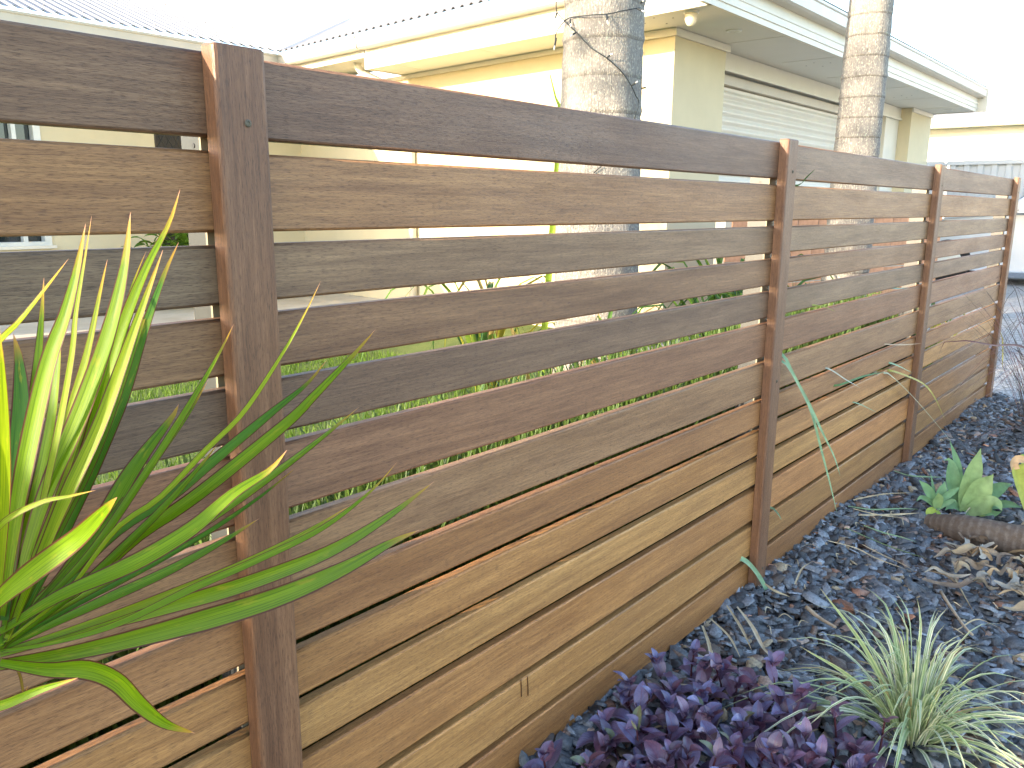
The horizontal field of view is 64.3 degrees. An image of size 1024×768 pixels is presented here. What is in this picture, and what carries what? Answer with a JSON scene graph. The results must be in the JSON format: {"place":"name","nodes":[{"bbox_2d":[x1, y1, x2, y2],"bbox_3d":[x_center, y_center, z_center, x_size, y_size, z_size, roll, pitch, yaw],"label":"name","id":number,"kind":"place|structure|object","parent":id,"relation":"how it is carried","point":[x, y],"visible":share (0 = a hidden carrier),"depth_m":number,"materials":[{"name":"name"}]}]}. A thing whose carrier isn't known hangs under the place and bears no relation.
{"place":"outdoors","nodes":[
{"label":"outdoors","id":0,"kind":"place"},
{"bbox_2d":[0,293,378,338],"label":"house path","id":1,"kind":"structure","parent":0,"point":[22,330],"depth_m":8.12,"materials":[{"name":"concrete"}]},
{"bbox_2d":[122,233,188,247],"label":"leafy bush","id":2,"kind":"object","parent":1,"relation":"on","point":[183,237],"visible":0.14,"depth_m":8.47,"materials":[{"name":"green plant"}]},
{"bbox_2d":[9,325,678,543],"bbox_3d":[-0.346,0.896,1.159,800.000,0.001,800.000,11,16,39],"label":"ground","id":3,"kind":"structure","parent":0,"point":[418,347],"depth_m":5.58,"materials":[{"name":"green plant"}]},
{"bbox_2d":[360,275,554,391],"bbox_3d":[-0.087,-0.206,4.639,1.426,0.853,1.024,6,14,26],"label":"strap leaf plant","id":4,"kind":"object","parent":3,"relation":"on","point":[484,335],"visible":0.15,"depth_m":4.64,"materials":[{"name":"green plant"}]},
{"bbox_2d":[0,0,988,342],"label":"house","id":5,"kind":"structure","parent":3,"relation":"on","point":[762,68],"depth_m":8.08,"materials":[{"name":"paint"}]},
{"bbox_2d":[0,123,56,249],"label":"window","id":6,"kind":"structure","parent":5,"relation":"in","point":[9,131],"depth_m":8.10,"materials":[{"name":"clear glass"}]},
{"bbox_2d":[154,134,187,245],"bbox_3d":[-3.696,-2.072,9.539,0.060,2.103,0.950,11,16,39],"label":"security door","id":7,"kind":"structure","parent":5,"relation":"in","point":[160,141],"depth_m":9.19,"materials":[{"name":"grey metal"}]},
{"bbox_2d":[719,87,836,187],"bbox_3d":[3.280,-2.046,9.406,0.064,2.190,5.100,11,16,39],"label":"garage door","id":8,"kind":"structure","parent":5,"relation":"in","point":[746,114],"depth_m":8.58,"materials":[{"name":"white metal"}]},
{"bbox_2d":[480,372,549,386],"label":"strap leaf plant","id":9,"kind":"object","parent":3,"relation":"on","point":[527,377],"depth_m":3.11,"materials":[{"name":"green plant"}]},
{"bbox_2d":[538,75,560,375],"bbox_3d":[0.194,-0.726,4.328,0.031,1.734,0.174,-7,14,-29],"label":"tall leaf plant","id":10,"kind":"object","parent":3,"relation":"on","point":[548,277],"visible":0.24,"depth_m":4.28,"materials":[{"name":"plant"}]},
{"bbox_2d":[552,0,645,373],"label":"palm tree","id":11,"kind":"object","parent":3,"relation":"on","point":[593,81],"visible":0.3,"depth_m":3.91,"materials":[{"name":"grey plant"}]},
{"bbox_2d":[553,0,648,172],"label":"fairy lights","id":12,"kind":"object","parent":11,"relation":"attached to","point":[609,55],"visible":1,"depth_m":3.87,"materials":[{"name":"white plastic"}]},
{"bbox_2d":[821,0,893,303],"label":"palm tree","id":13,"kind":"object","parent":3,"relation":"on","point":[864,74],"visible":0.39,"depth_m":4.81,"materials":[{"name":"grey plant"}]},
{"bbox_2d":[927,82,1023,218],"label":"neighbour house","id":14,"kind":"structure","parent":3,"relation":"on","point":[988,134],"depth_m":19.24,"materials":[{"name":"paint"}]},
{"bbox_2d":[927,159,1023,217],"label":"sheet metal fence","id":15,"kind":"object","parent":3,"relation":"on","point":[1011,168],"visible":0.12,"depth_m":14.99,"materials":[{"name":"metal"}]},
{"bbox_2d":[9,281,917,767],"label":"border grass","id":16,"kind":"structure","parent":0,"point":[331,499],"depth_m":1.69,"materials":[{"name":"green plant"}]},
{"bbox_2d":[0,0,1023,115],"label":"sky","id":17,"kind":"structure","parent":0,"point":[982,40],"materials":[{"name":"white"}]},
{"bbox_2d":[519,392,1023,767],"bbox_3d":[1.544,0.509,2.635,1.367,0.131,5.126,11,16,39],"label":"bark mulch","id":18,"kind":"object","parent":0,"point":[855,574],"visible":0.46,"depth_m":2.20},
{"bbox_2d":[0,191,432,732],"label":"dracaena","id":19,"kind":"object","parent":18,"relation":"on","point":[79,433],"visible":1,"depth_m":0.61,"materials":[{"name":"green plant"}]},
{"bbox_2d":[0,20,1020,767],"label":"slat fence","id":20,"kind":"object","parent":18,"relation":"on","point":[226,112],"visible":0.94,"depth_m":1.29,"materials":[{"name":"wood"}]},
{"bbox_2d":[522,681,701,767],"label":"purple shrub","id":21,"kind":"object","parent":18,"relation":"on","point":[607,738],"visible":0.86,"depth_m":1.54,"materials":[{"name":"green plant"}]},
{"bbox_2d":[701,625,713,668],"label":"dry leaf blade","id":22,"kind":"object","parent":18,"relation":"on","point":[708,641],"visible":0.66,"depth_m":1.94,"materials":[{"name":"plant"}]},
{"bbox_2d":[612,639,813,767],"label":"purple shrub","id":23,"kind":"object","parent":18,"relation":"on","point":[696,708],"visible":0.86,"depth_m":1.69,"materials":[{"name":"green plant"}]},
{"bbox_2d":[711,619,739,655],"bbox_3d":[0.521,0.612,1.968,0.017,0.024,0.143,-3,13,-15],"label":"dry leaf blade","id":24,"kind":"object","parent":18,"relation":"on","point":[726,633],"visible":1,"depth_m":1.98,"materials":[{"name":"plant"}]},
{"bbox_2d":[644,731,815,767],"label":"purple shrub","id":25,"kind":"object","parent":18,"relation":"on","point":[730,755],"visible":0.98,"depth_m":1.47,"materials":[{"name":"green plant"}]},
{"bbox_2d":[727,605,751,649],"bbox_3d":[0.562,0.600,2.017,0.008,0.021,0.184,-1,12,-4],"label":"dry leaf blade","id":26,"kind":"object","parent":18,"relation":"on","point":[739,625],"visible":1,"depth_m":2.01,"materials":[{"name":"plant"}]},
{"bbox_2d":[737,607,767,653],"bbox_3d":[0.594,0.611,2.000,0.021,0.027,0.228,-2,12,-9],"label":"dry leaf blade","id":27,"kind":"object","parent":18,"relation":"on","point":[755,632],"visible":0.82,"depth_m":2.00,"materials":[{"name":"plant"}]},
{"bbox_2d":[765,583,789,596],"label":"dry leaf blade","id":28,"kind":"object","parent":18,"relation":"on","point":[772,589],"visible":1,"depth_m":2.19,"materials":[{"name":"plant"}]},
{"bbox_2d":[697,684,903,767],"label":"purple shrub","id":29,"kind":"object","parent":18,"relation":"on","point":[819,750],"visible":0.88,"depth_m":1.53,"materials":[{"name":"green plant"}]},
{"bbox_2d":[794,562,810,583],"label":"dry leaf blade","id":30,"kind":"object","parent":18,"relation":"on","point":[800,571],"visible":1,"depth_m":2.31,"materials":[{"name":"plant"}]},
{"bbox_2d":[805,605,836,628],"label":"twig","id":31,"kind":"object","parent":18,"relation":"on","point":[812,612],"visible":1,"depth_m":2.10,"materials":[{"name":"wood"}]},
{"bbox_2d":[740,171,949,603],"bbox_3d":[1.557,0.047,3.249,0.300,1.650,2.960,11,16,39],"label":"long grass clump","id":32,"kind":"object","parent":18,"relation":"on","point":[747,561],"visible":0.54,"depth_m":2.32,"materials":[{"name":"green plant"}]},
{"bbox_2d":[828,540,909,570],"bbox_3d":[1.081,0.513,2.461,0.246,0.026,0.032,11,16,39],"label":"dry leaf blade","id":33,"kind":"object","parent":18,"relation":"on","point":[866,553],"visible":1,"depth_m":2.48,"materials":[{"name":"plant"}]},
{"bbox_2d":[723,589,1023,767],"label":"variegated grass","id":34,"kind":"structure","parent":18,"relation":"on","point":[910,704],"depth_m":1.64,"materials":[{"name":"green plant"}]},
{"bbox_2d":[853,493,898,499],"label":"dry leaf blade","id":35,"kind":"object","parent":18,"relation":"on","point":[875,495],"visible":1,"depth_m":2.92,"materials":[{"name":"plant"}]},
{"bbox_2d":[854,509,900,517],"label":"dry leaf blade","id":36,"kind":"object","parent":18,"relation":"on","point":[874,513],"visible":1,"depth_m":2.77,"materials":[{"name":"plant"}]},
{"bbox_2d":[848,506,920,510],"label":"fallen grass blade","id":37,"kind":"object","parent":18,"relation":"on","point":[882,509],"visible":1,"depth_m":2.82,"materials":[{"name":"plant"}]},
{"bbox_2d":[846,528,926,558],"bbox_3d":[1.171,0.496,2.552,0.017,0.026,0.253,-11,17,-43],"label":"fallen grass blade","id":38,"kind":"object","parent":18,"relation":"on","point":[882,543],"visible":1,"depth_m":2.56,"materials":[{"name":"plant"}]},
{"bbox_2d":[858,513,915,515],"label":"dry leaf blade","id":39,"kind":"object","parent":18,"relation":"on","point":[886,514],"visible":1,"depth_m":2.78,"materials":[{"name":"plant"}]},
{"bbox_2d":[862,544,911,569],"bbox_3d":[1.135,0.521,2.454,0.014,0.013,0.184,-6,14,-27],"label":"dry leaf blade","id":40,"kind":"object","parent":18,"relation":"on","point":[885,556],"visible":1,"depth_m":2.48,"materials":[{"name":"plant"}]},
{"bbox_2d":[864,525,914,541],"bbox_3d":[1.213,0.483,2.621,0.161,0.019,0.016,9,15,34],"label":"fallen grass blade","id":41,"kind":"object","parent":18,"relation":"on","point":[888,533],"visible":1,"depth_m":2.62,"materials":[{"name":"plant"}]},
{"bbox_2d":[894,470,938,477],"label":"fallen grass blade","id":42,"kind":"object","parent":18,"relation":"on","point":[917,476],"visible":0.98,"depth_m":3.17,"materials":[{"name":"plant"}]},
{"bbox_2d":[809,270,1023,452],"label":"purple fountain grass","id":43,"kind":"object","parent":18,"relation":"on","point":[1021,358],"depth_m":3.77,"materials":[{"name":"plant"}]},
{"bbox_2d":[939,590,973,635],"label":"twig","id":44,"kind":"object","parent":18,"relation":"on","point":[953,611],"visible":0.98,"depth_m":2.12,"materials":[{"name":"wood"}]},
{"bbox_2d":[954,577,973,611],"bbox_3d":[1.239,0.572,2.242,0.008,0.012,0.262,4,13,17],"label":"dry leaf blade","id":45,"kind":"object","parent":18,"relation":"on","point":[963,593],"visible":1,"depth_m":2.23,"materials":[{"name":"plant"}]},
{"bbox_2d":[917,442,1023,610],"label":"agave plant","id":46,"kind":"object","parent":18,"relation":"on","point":[975,491],"visible":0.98,"depth_m":2.65,"materials":[{"name":"green plant"}]},
{"bbox_2d":[957,619,1002,629],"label":"dry leaf blade","id":47,"kind":"object","parent":18,"relation":"on","point":[974,620],"visible":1,"depth_m":2.08,"materials":[{"name":"plant"}]},
{"bbox_2d":[1010,454,1023,508],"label":"yellowing agave","id":48,"kind":"object","parent":18,"relation":"on","point":[1017,471],"visible":1,"depth_m":2.76,"materials":[{"name":"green plant"}]},
{"bbox_2d":[637,272,1023,399],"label":"driveway","id":49,"kind":"structure","parent":0,"point":[1016,279],"depth_m":7.37,"materials":[{"name":"grey concrete"}]},
{"bbox_2d":[935,196,1023,279],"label":"parked car","id":50,"kind":"object","parent":49,"relation":"on","point":[1017,260],"visible":0.07,"depth_m":12.03,"materials":[{"name":"white paint"}]},
{"bbox_2d":[910,337,976,374],"bbox_3d":[1.748,-0.097,5.636,1.648,0.001,5.100,11,16,39],"label":"palm bed","id":51,"kind":"object","parent":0,"point":[949,353],"depth_m":6.46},
{"bbox_2d":[470,306,661,390],"bbox_3d":[0.342,0.019,3.690,1.093,0.802,1.121,-1,12,-6],"label":"strap leaf plant","id":52,"kind":"object","parent":51,"relation":"on","point":[599,318],"visible":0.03,"depth_m":3.65,"materials":[{"name":"green plant"}]},
{"bbox_2d":[633,294,834,346],"bbox_3d":[1.074,-0.130,4.135,1.313,0.698,1.072,2,12,9],"label":"strap leaf plant","id":53,"kind":"object","parent":51,"relation":"on","point":[690,301],"visible":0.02,"depth_m":4.08,"materials":[{"name":"green plant"}]},
{"bbox_2d":[640,254,849,344],"bbox_3d":[1.438,-0.407,5.193,1.651,1.032,1.411,5,13,20],"label":"strap leaf plant","id":54,"kind":"object","parent":51,"relation":"on","point":[720,261],"visible":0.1,"depth_m":5.11,"materials":[{"name":"green plant"}]},
{"bbox_2d":[668,283,849,343],"bbox_3d":[1.538,-0.214,4.796,1.364,0.818,1.218,11,16,39],"label":"strap leaf plant","id":55,"kind":"object","parent":51,"relation":"on","point":[730,294],"visible":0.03,"depth_m":4.71,"materials":[{"name":"green plant"}]},
{"bbox_2d":[713,217,941,329],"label":"garden wall","id":56,"kind":"structure","parent":51,"relation":"on","point":[794,223],"depth_m":6.50,"materials":[{"name":"ceramic"}]},
{"bbox_2d":[895,302,1002,368],"bbox_3d":[2.917,-0.321,5.593,0.769,0.520,0.935,11,16,39],"label":"strap leaf plant","id":57,"kind":"object","parent":51,"relation":"on","point":[952,336],"visible":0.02,"depth_m":5.50,"materials":[{"name":"green plant"}]}
]}

